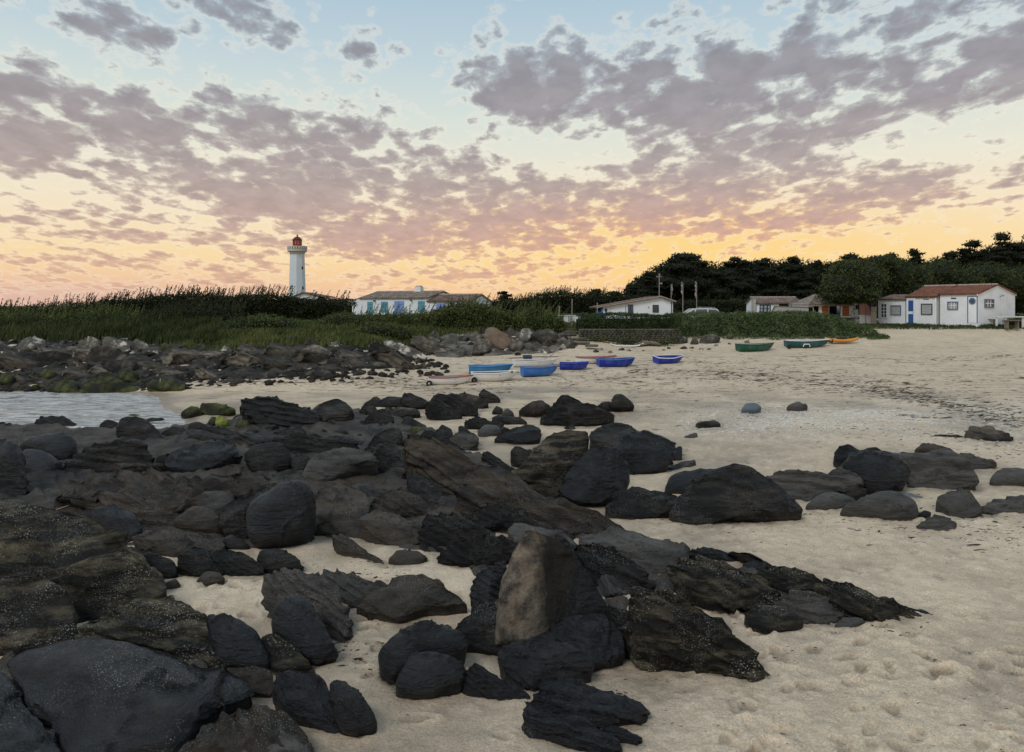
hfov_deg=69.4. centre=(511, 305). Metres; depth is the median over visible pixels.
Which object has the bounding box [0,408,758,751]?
bedrock
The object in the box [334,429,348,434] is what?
rock
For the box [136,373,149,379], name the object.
bank boulder
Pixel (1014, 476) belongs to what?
rock
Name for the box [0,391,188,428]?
sea water
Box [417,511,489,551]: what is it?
rock
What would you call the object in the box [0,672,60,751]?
rock slab
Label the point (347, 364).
bank ledge
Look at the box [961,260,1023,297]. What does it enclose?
leafy tree
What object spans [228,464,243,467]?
rock
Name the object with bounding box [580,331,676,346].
wall weeds
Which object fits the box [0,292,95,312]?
crest scrub
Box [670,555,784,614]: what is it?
rock
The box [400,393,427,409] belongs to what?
rock
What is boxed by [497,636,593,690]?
boulder
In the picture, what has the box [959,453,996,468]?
rock
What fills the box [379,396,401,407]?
rock
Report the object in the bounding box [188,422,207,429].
rock
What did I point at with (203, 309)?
dune thicket
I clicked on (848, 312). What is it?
house
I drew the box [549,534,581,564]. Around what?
rock
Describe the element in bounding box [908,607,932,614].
rock
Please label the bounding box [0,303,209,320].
dune crest grass
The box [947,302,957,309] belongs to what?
window
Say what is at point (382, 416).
rock
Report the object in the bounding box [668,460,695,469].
rock
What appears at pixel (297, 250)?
lighthouse
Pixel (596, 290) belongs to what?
cypress tree
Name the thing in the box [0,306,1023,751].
sand beach
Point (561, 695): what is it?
rock slab
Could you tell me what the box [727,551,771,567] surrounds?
rock ledge
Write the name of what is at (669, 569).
rock ledge
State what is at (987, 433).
rock
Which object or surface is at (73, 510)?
rock
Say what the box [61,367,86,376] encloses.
bank ledge
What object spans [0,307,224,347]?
dune grass
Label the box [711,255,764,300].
cypress tree
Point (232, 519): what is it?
boulder
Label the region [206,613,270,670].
rock
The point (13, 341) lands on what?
bank stone
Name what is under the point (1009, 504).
rock slab
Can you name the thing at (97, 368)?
bank ledge
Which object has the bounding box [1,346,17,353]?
bank ledge
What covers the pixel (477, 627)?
rock
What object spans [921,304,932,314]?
window
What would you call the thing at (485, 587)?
rock
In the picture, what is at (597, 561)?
rock slab
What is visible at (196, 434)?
rock ledge
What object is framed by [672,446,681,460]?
rock
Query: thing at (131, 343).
bank ledge
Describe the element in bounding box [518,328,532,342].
boulder
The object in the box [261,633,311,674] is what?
rock
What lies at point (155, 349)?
bank stone
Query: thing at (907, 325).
shack turf
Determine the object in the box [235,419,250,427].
rock
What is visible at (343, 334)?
meadow grass
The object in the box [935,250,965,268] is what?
cypress tree
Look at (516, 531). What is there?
rock
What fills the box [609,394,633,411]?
rock
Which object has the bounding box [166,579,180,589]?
rock
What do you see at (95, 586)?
boulder
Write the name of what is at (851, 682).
sand debris
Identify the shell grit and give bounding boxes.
[585,401,1023,456]
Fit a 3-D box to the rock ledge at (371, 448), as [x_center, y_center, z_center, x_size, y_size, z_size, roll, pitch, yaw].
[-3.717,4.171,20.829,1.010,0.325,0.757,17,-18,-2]
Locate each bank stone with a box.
[8,339,18,342]
[64,346,79,349]
[142,346,159,353]
[191,343,204,349]
[220,346,229,350]
[305,338,318,345]
[328,341,340,346]
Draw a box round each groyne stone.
[429,331,439,338]
[459,336,469,340]
[462,351,471,355]
[472,349,483,355]
[505,327,514,331]
[526,347,537,350]
[540,348,552,353]
[541,340,555,346]
[557,343,567,349]
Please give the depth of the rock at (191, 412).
28.14 m
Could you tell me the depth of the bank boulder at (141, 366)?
40.86 m
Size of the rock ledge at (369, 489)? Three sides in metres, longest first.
1.368 x 1.290 x 0.534 m
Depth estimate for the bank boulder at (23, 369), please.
39.65 m
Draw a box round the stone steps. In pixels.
[564,328,597,346]
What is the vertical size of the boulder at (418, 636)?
0.827 m
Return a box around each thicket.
[129,296,252,326]
[491,285,645,313]
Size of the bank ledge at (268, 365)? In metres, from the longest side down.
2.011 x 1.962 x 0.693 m
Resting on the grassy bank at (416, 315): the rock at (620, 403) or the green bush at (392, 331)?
the green bush at (392, 331)
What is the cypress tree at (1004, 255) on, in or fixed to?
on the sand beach
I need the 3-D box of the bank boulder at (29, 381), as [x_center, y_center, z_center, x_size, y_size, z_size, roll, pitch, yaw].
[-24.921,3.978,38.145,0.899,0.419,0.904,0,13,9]
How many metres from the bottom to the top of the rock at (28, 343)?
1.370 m
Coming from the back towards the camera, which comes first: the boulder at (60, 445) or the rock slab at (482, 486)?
the boulder at (60, 445)
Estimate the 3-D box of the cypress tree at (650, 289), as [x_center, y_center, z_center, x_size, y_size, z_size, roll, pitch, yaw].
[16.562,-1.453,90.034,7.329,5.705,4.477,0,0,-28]
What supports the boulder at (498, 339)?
on the rocky ground at (454, 352)
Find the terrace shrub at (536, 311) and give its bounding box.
[515,296,561,319]
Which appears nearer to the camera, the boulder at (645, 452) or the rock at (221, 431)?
the boulder at (645, 452)
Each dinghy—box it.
[426,375,473,385]
[468,364,512,373]
[471,370,517,381]
[509,346,561,366]
[520,365,556,376]
[559,361,588,369]
[575,355,615,363]
[596,357,634,366]
[610,343,643,346]
[652,355,683,363]
[735,342,773,351]
[784,339,829,348]
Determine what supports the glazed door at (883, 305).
in the beach shack at (976, 305)
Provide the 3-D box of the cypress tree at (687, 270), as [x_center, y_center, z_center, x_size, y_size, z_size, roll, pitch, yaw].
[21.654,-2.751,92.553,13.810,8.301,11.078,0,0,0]
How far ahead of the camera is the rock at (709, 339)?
54.95 m
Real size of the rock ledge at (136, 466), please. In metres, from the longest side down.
1.513 x 1.413 x 0.577 m
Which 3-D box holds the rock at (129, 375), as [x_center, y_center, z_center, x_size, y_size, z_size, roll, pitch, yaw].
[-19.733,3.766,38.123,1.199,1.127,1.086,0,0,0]
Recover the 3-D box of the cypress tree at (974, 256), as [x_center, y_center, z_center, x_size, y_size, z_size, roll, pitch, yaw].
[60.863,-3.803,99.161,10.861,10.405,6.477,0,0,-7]
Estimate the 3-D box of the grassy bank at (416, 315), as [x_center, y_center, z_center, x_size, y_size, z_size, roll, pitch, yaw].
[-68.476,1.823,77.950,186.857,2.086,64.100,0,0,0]
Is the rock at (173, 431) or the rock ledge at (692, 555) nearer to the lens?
the rock ledge at (692, 555)
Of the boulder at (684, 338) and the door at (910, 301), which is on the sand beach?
the boulder at (684, 338)
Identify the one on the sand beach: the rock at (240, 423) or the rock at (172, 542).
the rock at (172, 542)
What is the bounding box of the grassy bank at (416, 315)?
[159,313,594,344]
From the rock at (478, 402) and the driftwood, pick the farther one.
the driftwood
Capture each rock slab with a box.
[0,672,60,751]
[7,638,253,751]
[62,438,155,473]
[74,595,219,667]
[239,395,322,427]
[384,339,427,359]
[401,434,476,494]
[409,335,446,352]
[450,464,623,535]
[472,502,541,531]
[521,708,621,751]
[523,673,650,727]
[557,337,574,348]
[573,542,648,586]
[578,527,689,573]
[605,486,677,519]
[619,586,769,682]
[766,467,863,501]
[774,590,844,623]
[814,578,921,621]
[897,491,922,497]
[982,495,1023,514]
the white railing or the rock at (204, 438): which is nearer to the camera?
the rock at (204, 438)
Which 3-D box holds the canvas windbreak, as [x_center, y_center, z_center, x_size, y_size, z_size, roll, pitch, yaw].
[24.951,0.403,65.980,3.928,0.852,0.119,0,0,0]
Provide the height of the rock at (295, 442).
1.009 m
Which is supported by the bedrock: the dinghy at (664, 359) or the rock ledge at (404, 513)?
the rock ledge at (404, 513)
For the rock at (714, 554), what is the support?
on the bedrock
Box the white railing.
[994,316,1023,327]
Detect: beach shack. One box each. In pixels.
[589,296,675,318]
[877,283,1016,326]
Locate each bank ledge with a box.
[0,353,35,368]
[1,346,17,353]
[13,373,30,381]
[30,345,69,353]
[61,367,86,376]
[69,348,90,361]
[87,364,111,373]
[101,336,133,346]
[134,357,164,367]
[157,369,183,375]
[160,347,204,365]
[192,367,217,379]
[201,351,228,357]
[220,351,263,366]
[235,344,256,351]
[260,342,295,355]
[262,362,291,369]
[291,350,334,362]
[335,351,362,357]
[339,361,356,368]
[368,350,414,369]
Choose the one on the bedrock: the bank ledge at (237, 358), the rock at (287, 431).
the rock at (287, 431)
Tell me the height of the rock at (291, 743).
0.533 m
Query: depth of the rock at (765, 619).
9.60 m
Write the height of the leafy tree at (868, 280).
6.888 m
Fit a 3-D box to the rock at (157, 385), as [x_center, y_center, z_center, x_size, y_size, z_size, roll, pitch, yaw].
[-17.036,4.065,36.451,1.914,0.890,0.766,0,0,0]
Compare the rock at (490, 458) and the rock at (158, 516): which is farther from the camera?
the rock at (490, 458)
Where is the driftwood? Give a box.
[634,340,662,345]
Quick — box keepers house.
[292,292,351,303]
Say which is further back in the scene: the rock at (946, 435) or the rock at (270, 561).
the rock at (946, 435)
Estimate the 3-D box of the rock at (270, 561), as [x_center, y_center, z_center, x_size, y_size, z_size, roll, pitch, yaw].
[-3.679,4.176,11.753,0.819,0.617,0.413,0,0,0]
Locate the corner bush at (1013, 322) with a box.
[1002,313,1023,324]
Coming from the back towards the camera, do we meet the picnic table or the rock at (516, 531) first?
the picnic table
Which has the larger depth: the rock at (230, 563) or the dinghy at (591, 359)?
the dinghy at (591, 359)
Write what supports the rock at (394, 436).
on the bedrock
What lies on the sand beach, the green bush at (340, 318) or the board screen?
the board screen
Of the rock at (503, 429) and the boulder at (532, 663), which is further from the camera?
the rock at (503, 429)
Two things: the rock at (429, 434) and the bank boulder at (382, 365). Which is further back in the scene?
the bank boulder at (382, 365)
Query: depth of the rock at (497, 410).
28.29 m
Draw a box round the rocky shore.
[0,337,420,390]
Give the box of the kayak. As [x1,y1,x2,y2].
[825,337,858,342]
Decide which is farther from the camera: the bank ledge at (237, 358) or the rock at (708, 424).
the bank ledge at (237, 358)
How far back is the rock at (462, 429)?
22.55 m
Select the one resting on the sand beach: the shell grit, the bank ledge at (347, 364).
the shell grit
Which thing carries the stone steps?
on the rocky ground at (454, 352)
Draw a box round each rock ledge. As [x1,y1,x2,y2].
[110,461,165,472]
[184,429,225,439]
[234,432,284,447]
[331,435,364,444]
[352,483,381,497]
[364,446,374,452]
[387,466,406,478]
[395,507,416,517]
[542,527,575,539]
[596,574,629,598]
[641,579,655,590]
[665,565,673,576]
[689,553,709,558]
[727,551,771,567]
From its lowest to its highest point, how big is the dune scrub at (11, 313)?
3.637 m
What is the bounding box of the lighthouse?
[287,234,306,295]
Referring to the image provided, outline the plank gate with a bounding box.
[871,307,876,323]
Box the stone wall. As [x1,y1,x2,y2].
[578,329,683,343]
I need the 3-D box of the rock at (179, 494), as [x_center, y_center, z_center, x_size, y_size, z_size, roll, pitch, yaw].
[-6.926,3.987,14.933,4.706,1.227,1.995,0,0,0]
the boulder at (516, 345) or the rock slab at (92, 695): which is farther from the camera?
the boulder at (516, 345)
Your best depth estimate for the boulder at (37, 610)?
9.12 m
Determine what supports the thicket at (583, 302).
on the grassy bank at (416, 315)
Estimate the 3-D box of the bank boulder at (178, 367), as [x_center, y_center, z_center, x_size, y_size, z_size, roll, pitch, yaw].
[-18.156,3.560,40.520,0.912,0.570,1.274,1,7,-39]
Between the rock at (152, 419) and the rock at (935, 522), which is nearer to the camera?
the rock at (935, 522)
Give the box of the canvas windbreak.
[771,306,813,311]
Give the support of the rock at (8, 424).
on the bedrock
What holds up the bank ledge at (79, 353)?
on the rocky shore
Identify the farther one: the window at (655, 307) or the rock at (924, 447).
the window at (655, 307)
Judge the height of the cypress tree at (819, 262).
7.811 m
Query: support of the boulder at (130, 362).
on the rocky shore
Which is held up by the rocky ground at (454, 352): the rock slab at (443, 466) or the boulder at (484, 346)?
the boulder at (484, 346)
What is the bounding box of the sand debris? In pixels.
[395,511,1018,751]
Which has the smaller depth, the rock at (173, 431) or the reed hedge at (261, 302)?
the rock at (173, 431)
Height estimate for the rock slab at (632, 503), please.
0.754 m
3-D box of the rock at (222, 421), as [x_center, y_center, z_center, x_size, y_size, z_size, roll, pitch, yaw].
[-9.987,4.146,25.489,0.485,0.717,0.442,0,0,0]
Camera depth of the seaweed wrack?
38.03 m
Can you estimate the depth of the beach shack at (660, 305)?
66.00 m
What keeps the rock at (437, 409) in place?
on the sand beach
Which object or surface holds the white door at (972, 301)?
in the beach shack at (976, 305)
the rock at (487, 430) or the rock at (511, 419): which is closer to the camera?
the rock at (487, 430)
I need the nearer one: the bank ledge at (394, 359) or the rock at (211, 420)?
the rock at (211, 420)
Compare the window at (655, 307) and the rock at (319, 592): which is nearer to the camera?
the rock at (319, 592)
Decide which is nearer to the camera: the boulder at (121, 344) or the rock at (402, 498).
the rock at (402, 498)
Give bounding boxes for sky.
[0,0,1023,305]
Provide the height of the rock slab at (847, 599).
0.692 m
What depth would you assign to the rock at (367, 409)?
27.87 m
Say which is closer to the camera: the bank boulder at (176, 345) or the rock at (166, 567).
the rock at (166, 567)
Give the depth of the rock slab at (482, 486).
14.20 m
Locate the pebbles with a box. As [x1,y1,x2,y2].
[302,422,929,694]
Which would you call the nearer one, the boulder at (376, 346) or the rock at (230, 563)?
the rock at (230, 563)
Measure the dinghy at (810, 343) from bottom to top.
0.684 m
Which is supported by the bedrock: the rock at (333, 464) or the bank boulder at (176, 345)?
the rock at (333, 464)
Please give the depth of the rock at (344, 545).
12.40 m
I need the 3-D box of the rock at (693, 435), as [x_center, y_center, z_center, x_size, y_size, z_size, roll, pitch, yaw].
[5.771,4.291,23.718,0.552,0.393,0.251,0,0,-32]
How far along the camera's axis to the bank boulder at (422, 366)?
44.45 m
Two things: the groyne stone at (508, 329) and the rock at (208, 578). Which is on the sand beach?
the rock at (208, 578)
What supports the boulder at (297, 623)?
on the sand beach
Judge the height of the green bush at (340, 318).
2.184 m
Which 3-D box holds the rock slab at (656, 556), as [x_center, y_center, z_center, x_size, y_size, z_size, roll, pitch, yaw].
[1.982,4.113,12.078,1.788,0.733,0.903,0,0,26]
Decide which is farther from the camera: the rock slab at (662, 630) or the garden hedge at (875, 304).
the garden hedge at (875, 304)
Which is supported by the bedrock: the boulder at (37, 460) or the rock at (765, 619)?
the boulder at (37, 460)
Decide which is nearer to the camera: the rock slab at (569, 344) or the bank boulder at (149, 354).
the bank boulder at (149, 354)
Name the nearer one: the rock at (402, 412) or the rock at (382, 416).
the rock at (382, 416)
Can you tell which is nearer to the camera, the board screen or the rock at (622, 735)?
the rock at (622, 735)
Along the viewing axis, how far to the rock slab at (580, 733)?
7.16 m
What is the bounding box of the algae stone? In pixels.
[31,384,43,389]
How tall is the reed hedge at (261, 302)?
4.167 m
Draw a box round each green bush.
[218,312,301,329]
[311,310,369,326]
[354,321,421,340]
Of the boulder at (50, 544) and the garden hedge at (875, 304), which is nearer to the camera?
the boulder at (50, 544)
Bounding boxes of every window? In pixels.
[653,305,658,311]
[890,305,900,314]
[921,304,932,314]
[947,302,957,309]
[984,299,993,307]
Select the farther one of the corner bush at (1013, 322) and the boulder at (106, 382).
the corner bush at (1013, 322)
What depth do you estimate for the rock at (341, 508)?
14.12 m
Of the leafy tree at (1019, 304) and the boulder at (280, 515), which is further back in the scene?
the leafy tree at (1019, 304)
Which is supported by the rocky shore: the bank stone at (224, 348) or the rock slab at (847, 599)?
the bank stone at (224, 348)
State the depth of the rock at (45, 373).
38.32 m
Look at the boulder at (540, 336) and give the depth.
52.97 m
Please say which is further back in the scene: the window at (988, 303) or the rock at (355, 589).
the window at (988, 303)
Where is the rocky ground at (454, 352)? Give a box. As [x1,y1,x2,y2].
[428,329,577,357]
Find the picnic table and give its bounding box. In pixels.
[1002,320,1020,328]
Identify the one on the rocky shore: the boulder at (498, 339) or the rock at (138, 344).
the rock at (138, 344)
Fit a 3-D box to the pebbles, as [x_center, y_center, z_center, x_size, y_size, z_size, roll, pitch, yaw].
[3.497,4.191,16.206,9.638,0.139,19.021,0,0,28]
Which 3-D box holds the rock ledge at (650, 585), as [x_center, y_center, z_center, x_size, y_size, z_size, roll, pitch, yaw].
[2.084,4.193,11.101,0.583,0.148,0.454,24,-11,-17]
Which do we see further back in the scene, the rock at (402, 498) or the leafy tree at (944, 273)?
the leafy tree at (944, 273)
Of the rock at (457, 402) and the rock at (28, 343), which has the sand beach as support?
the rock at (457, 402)
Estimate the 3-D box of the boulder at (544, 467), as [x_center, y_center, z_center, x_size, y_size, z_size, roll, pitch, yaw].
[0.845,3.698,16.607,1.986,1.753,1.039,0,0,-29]
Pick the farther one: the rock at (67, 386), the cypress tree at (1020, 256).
the cypress tree at (1020, 256)
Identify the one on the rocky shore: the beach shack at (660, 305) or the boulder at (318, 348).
the boulder at (318, 348)
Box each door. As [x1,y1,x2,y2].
[881,303,886,317]
[908,299,913,322]
[968,297,976,322]
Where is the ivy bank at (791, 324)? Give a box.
[665,309,889,339]
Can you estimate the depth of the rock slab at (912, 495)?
16.18 m
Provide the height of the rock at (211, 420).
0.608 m
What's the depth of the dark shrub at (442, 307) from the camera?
57.56 m
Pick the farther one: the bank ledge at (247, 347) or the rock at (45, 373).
the bank ledge at (247, 347)
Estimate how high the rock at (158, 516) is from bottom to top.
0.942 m
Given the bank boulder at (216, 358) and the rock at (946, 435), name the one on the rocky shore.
the bank boulder at (216, 358)
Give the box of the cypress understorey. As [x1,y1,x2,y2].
[628,239,1022,312]
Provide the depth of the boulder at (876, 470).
16.38 m
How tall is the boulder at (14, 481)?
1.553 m
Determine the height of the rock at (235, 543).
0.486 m
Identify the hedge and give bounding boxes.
[68,283,295,317]
[280,288,356,319]
[576,311,681,331]
[673,293,747,312]
[807,293,884,317]
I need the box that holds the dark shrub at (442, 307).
[431,302,486,321]
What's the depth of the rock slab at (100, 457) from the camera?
18.29 m
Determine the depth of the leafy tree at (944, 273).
75.47 m
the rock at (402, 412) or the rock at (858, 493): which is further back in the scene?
the rock at (402, 412)
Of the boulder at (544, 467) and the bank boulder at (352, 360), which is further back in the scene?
the bank boulder at (352, 360)
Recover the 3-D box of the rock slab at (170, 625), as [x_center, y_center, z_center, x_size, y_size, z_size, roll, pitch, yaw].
[-4.262,4.120,9.089,2.003,0.858,0.883,0,0,9]
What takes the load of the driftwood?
on the sand beach
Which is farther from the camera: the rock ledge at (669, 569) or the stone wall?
the stone wall
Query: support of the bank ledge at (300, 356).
on the rocky shore
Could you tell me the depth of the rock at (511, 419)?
25.95 m
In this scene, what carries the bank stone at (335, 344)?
on the rocky shore
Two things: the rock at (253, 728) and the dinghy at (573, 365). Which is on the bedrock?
the rock at (253, 728)
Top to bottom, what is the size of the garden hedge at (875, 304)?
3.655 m
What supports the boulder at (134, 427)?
on the bedrock
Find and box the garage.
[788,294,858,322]
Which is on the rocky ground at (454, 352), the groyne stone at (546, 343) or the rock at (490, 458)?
the groyne stone at (546, 343)
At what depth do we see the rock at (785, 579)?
10.95 m
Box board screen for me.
[859,303,870,323]
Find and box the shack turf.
[860,321,1023,329]
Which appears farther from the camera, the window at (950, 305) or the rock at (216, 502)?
the window at (950, 305)
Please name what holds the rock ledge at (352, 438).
on the bedrock
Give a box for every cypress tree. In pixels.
[497,291,513,300]
[588,288,604,297]
[609,290,623,297]
[623,283,644,296]
[635,252,735,303]
[637,271,668,296]
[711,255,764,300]
[746,258,793,295]
[768,255,821,299]
[808,259,832,292]
[829,252,861,264]
[880,252,906,261]
[901,248,927,265]
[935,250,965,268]
[954,239,986,268]
[975,231,1023,272]
[1011,234,1023,266]
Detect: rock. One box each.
[0,372,15,384]
[0,422,12,426]
[0,498,28,503]
[15,336,46,351]
[33,415,76,425]
[38,368,57,378]
[42,499,53,505]
[47,379,79,392]
[50,506,84,512]
[53,466,278,513]
[91,504,141,541]
[97,488,177,527]
[99,419,117,427]
[117,368,137,382]
[131,528,224,557]
[133,339,149,350]
[141,550,177,578]
[145,417,163,421]
[147,379,184,391]
[155,454,166,463]
[161,426,185,436]
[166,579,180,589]
[173,506,219,533]
[177,547,223,576]
[178,704,314,751]
[181,406,200,418]
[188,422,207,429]
[195,490,234,516]
[196,571,224,586]
[199,436,216,440]
[200,403,235,415]
[203,426,239,435]
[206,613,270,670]
[208,417,215,423]
[211,548,264,575]
[215,416,228,426]
[218,435,240,443]
[222,537,249,549]
[227,666,272,697]
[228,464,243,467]
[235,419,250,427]
[238,719,313,751]
[244,442,291,471]
[246,428,259,433]
[257,548,303,573]
[260,567,353,642]
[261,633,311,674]
[264,432,359,453]
[265,424,278,430]
[273,427,305,435]
[290,453,309,471]
[301,447,379,480]
[313,370,332,377]
[314,482,370,535]
[321,568,386,607]
[332,534,383,563]
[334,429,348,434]
[356,574,466,623]
[359,404,376,414]
[359,509,419,545]
[364,396,380,406]
[365,409,393,424]
[368,428,403,446]
[370,487,438,515]
[373,442,404,473]
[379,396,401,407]
[388,549,427,564]
[390,407,420,417]
[395,651,465,699]
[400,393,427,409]
[401,416,424,426]
[405,426,425,433]
[406,473,442,500]
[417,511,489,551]
[419,430,449,444]
[425,398,462,420]
[431,393,478,416]
[435,425,452,436]
[436,534,515,567]
[448,334,460,339]
[450,431,478,450]
[455,601,502,655]
[458,392,488,408]
[458,426,478,440]
[462,663,529,700]
[464,418,503,429]
[469,561,506,612]
[477,424,501,436]
[479,389,500,402]
[481,451,514,470]
[492,406,502,414]
[492,415,526,424]
[494,528,577,645]
[500,427,508,432]
[502,408,513,416]
[508,523,575,544]
[510,446,531,467]
[519,400,549,416]
[536,614,625,671]
[540,395,614,426]
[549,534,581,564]
[564,425,574,429]
[565,563,608,619]
[598,401,610,411]
[602,726,641,745]
[605,604,630,659]
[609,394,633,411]
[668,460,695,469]
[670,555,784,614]
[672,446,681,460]
[684,433,696,437]
[690,337,697,344]
[690,547,736,561]
[695,420,720,427]
[699,334,719,343]
[741,403,760,413]
[742,560,766,570]
[744,605,802,634]
[756,565,821,593]
[786,402,807,410]
[805,492,854,510]
[834,617,864,627]
[839,487,867,500]
[840,490,917,520]
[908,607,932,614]
[914,443,951,452]
[916,514,956,530]
[918,510,930,517]
[934,434,963,437]
[935,488,981,517]
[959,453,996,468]
[964,425,1013,440]
[989,467,1023,486]
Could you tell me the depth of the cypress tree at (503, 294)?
94.83 m
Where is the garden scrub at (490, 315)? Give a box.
[353,293,568,332]
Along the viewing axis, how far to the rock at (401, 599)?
10.02 m
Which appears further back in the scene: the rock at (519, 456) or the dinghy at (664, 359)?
the dinghy at (664, 359)
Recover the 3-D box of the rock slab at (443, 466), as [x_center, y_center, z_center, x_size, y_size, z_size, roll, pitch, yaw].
[-1.618,3.728,16.565,1.791,1.670,0.896,0,0,21]
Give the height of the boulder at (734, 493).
1.324 m
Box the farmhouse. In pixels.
[350,286,491,314]
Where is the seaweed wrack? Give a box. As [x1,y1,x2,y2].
[198,347,1023,425]
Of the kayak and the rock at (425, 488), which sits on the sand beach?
the kayak
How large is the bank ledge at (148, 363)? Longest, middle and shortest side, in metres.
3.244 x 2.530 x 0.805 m
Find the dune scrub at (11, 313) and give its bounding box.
[0,299,154,323]
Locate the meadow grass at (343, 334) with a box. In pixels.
[160,316,421,350]
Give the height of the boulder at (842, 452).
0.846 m
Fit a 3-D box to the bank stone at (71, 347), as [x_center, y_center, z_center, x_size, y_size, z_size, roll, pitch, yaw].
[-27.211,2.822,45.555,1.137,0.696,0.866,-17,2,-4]
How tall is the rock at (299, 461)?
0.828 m
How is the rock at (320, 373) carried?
on the rocky shore
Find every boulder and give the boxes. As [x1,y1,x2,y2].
[0,438,29,495]
[0,501,163,585]
[0,574,79,655]
[19,431,77,459]
[20,367,39,371]
[23,379,33,384]
[23,449,62,472]
[30,351,78,362]
[60,555,166,623]
[77,336,101,347]
[79,372,138,392]
[80,364,93,369]
[82,346,126,361]
[101,358,121,372]
[102,336,130,351]
[116,416,162,438]
[120,356,138,370]
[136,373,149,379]
[137,361,148,369]
[142,352,156,356]
[162,344,185,351]
[165,440,242,472]
[171,365,188,370]
[207,356,221,359]
[217,483,276,538]
[246,478,316,548]
[256,372,268,378]
[270,595,337,665]
[272,669,338,733]
[303,344,330,357]
[303,369,315,374]
[315,399,353,420]
[317,360,327,364]
[327,357,345,365]
[329,680,376,737]
[343,357,365,363]
[368,341,402,356]
[368,361,386,368]
[378,619,468,684]
[395,367,407,372]
[413,359,425,362]
[415,362,426,368]
[473,338,491,353]
[483,327,511,349]
[494,424,541,444]
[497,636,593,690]
[509,340,524,351]
[511,430,588,497]
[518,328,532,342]
[531,328,558,343]
[558,445,629,506]
[589,422,639,448]
[613,430,675,474]
[664,468,713,493]
[669,463,802,524]
[680,335,687,342]
[833,444,881,467]
[841,450,910,494]
[896,447,978,490]
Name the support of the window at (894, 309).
in the beach shack at (976, 305)
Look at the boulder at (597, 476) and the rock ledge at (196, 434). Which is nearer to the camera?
the boulder at (597, 476)
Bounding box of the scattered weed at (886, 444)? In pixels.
[463,356,1023,552]
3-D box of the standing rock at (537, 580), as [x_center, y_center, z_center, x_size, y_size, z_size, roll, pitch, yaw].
[0.355,3.666,9.421,1.196,1.598,1.122,0,0,0]
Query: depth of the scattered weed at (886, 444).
22.80 m
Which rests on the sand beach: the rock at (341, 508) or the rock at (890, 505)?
the rock at (890, 505)
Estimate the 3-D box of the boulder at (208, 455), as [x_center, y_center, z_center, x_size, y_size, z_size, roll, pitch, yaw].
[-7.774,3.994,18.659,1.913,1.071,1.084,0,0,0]
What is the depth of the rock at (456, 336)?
54.41 m
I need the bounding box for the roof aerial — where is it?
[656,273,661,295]
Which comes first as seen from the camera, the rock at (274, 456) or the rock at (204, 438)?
the rock at (274, 456)
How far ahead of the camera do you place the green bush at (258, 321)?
53.11 m
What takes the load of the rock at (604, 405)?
on the sand beach
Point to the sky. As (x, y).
(515, 147)
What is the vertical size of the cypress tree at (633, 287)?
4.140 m
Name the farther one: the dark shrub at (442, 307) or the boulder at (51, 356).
the dark shrub at (442, 307)
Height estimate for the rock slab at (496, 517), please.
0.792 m
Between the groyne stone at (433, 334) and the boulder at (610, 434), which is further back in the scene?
the groyne stone at (433, 334)
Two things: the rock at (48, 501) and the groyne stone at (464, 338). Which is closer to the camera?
the rock at (48, 501)
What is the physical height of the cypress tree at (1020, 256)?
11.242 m
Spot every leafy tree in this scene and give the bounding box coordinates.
[815,253,933,311]
[920,257,988,284]
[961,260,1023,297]
[1013,262,1023,317]
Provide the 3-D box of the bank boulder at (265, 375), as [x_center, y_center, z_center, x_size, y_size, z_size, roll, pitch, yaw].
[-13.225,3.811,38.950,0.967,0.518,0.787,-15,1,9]
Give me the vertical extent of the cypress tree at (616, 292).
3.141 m
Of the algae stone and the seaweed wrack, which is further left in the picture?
the algae stone
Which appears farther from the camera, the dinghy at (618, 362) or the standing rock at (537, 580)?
the dinghy at (618, 362)
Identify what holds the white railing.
on the shack turf
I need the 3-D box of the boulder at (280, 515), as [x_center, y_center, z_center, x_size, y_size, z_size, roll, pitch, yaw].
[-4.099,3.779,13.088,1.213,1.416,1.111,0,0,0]
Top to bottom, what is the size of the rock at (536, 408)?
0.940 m
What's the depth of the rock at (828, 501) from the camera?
15.14 m
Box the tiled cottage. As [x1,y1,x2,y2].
[745,296,798,315]
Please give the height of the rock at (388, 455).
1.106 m
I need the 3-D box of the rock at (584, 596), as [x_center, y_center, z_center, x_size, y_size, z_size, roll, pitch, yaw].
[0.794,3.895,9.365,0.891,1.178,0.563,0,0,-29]
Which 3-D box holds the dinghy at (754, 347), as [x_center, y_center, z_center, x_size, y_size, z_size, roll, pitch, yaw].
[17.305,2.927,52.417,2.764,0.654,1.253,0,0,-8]
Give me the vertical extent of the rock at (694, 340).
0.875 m
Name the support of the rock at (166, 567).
on the bedrock
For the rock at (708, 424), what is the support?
on the sand beach
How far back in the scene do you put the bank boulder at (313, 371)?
39.38 m
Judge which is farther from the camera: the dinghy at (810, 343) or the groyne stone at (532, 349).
the dinghy at (810, 343)
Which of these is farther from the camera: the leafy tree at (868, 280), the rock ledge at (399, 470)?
the leafy tree at (868, 280)
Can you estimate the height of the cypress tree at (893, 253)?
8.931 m
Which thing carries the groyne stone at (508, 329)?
on the rocky ground at (454, 352)
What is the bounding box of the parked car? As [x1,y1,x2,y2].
[667,307,718,317]
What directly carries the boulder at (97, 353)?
on the rocky shore
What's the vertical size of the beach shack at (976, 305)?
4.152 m
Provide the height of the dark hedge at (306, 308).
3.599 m

